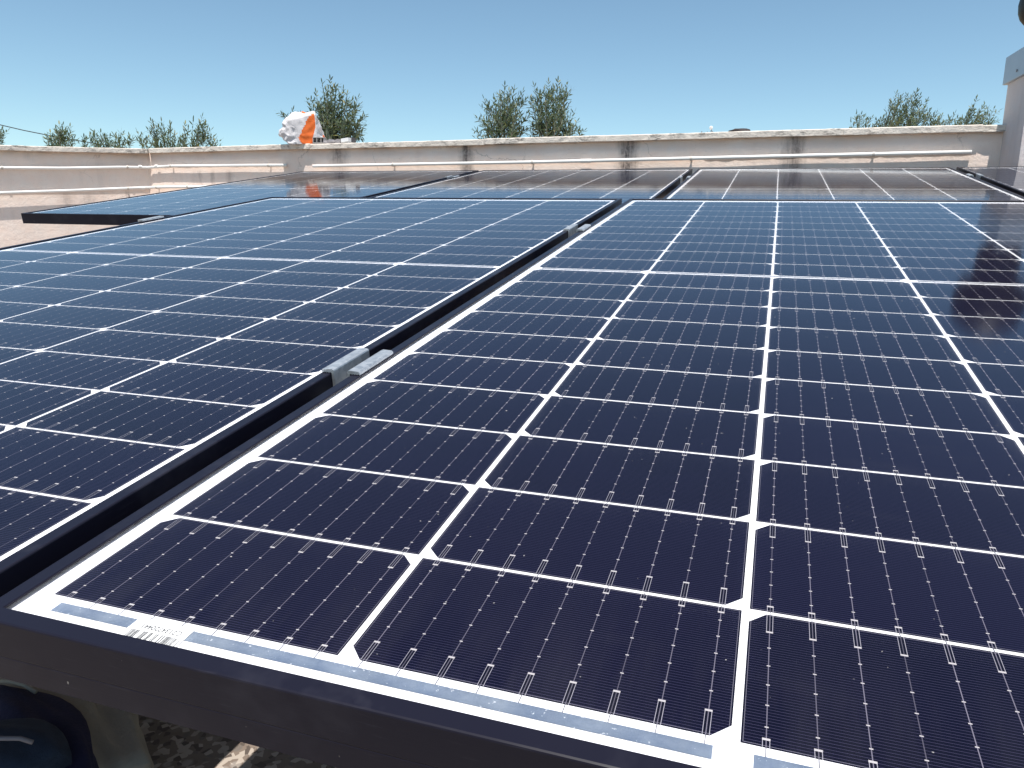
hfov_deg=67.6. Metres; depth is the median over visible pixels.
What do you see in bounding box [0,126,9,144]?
olive tree
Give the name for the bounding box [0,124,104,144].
power line
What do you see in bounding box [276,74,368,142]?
olive tree
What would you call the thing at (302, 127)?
torn bag
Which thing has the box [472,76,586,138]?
olive tree
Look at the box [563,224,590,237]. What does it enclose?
panel clamp
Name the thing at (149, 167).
conduit pipe
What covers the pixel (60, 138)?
olive tree
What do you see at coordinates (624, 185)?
solar panel
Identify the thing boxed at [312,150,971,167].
conduit pipe
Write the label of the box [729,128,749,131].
dark stone
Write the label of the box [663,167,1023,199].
solar panel
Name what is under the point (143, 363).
solar panel
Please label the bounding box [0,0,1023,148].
sky
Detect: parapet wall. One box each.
[0,145,149,247]
[147,124,1005,193]
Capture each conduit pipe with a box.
[0,163,286,169]
[0,185,206,193]
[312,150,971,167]
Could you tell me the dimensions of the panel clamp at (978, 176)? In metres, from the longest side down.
0.066 x 0.049 x 0.046 m
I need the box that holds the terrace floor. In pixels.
[138,715,335,767]
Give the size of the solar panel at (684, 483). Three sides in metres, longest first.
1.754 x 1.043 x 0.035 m
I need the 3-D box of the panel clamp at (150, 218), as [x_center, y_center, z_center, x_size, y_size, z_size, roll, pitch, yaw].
[-0.871,-0.379,1.836,0.036,0.039,0.070,5,21,18]
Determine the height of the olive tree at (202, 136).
5.733 m
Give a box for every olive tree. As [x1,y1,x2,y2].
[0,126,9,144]
[42,121,78,146]
[78,128,134,147]
[135,113,221,148]
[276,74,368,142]
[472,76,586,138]
[849,88,1000,127]
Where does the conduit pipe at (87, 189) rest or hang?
attached to the parapet wall at (15, 229)
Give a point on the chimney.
(1012, 151)
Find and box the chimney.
[999,0,1023,166]
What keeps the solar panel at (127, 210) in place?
on the rack
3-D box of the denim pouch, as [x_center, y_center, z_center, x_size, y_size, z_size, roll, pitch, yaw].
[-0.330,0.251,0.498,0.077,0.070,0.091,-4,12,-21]
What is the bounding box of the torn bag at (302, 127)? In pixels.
[278,111,324,144]
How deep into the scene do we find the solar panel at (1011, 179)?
2.85 m
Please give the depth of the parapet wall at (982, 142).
4.08 m
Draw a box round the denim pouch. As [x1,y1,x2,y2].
[0,718,71,767]
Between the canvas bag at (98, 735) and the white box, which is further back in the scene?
the white box
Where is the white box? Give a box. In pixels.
[341,138,351,142]
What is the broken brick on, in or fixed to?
on the parapet wall at (982, 142)
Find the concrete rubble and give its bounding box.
[323,139,340,143]
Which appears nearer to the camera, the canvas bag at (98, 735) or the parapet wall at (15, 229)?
the canvas bag at (98, 735)
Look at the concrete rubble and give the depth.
4.71 m
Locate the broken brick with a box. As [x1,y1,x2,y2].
[312,137,326,143]
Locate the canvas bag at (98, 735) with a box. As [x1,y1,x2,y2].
[0,678,154,767]
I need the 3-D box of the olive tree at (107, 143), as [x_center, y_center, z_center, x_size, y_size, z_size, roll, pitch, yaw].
[-5.482,-0.502,10.050,2.558,5.594,1.775,2,11,3]
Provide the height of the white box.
0.028 m
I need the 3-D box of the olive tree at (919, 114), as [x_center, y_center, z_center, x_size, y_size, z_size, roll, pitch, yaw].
[4.774,-0.528,9.671,2.186,6.149,2.710,5,12,18]
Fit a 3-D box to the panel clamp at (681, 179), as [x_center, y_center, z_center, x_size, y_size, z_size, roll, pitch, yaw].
[0.715,-0.836,3.176,0.047,0.049,0.066,5,21,18]
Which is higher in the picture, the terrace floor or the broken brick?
the broken brick
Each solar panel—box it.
[0,197,621,596]
[0,199,1023,767]
[21,170,478,224]
[372,169,691,202]
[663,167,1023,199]
[956,166,1023,196]
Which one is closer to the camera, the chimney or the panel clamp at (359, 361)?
the panel clamp at (359, 361)
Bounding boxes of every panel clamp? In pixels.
[138,216,163,221]
[321,348,392,385]
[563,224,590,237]
[678,176,690,183]
[966,174,983,178]

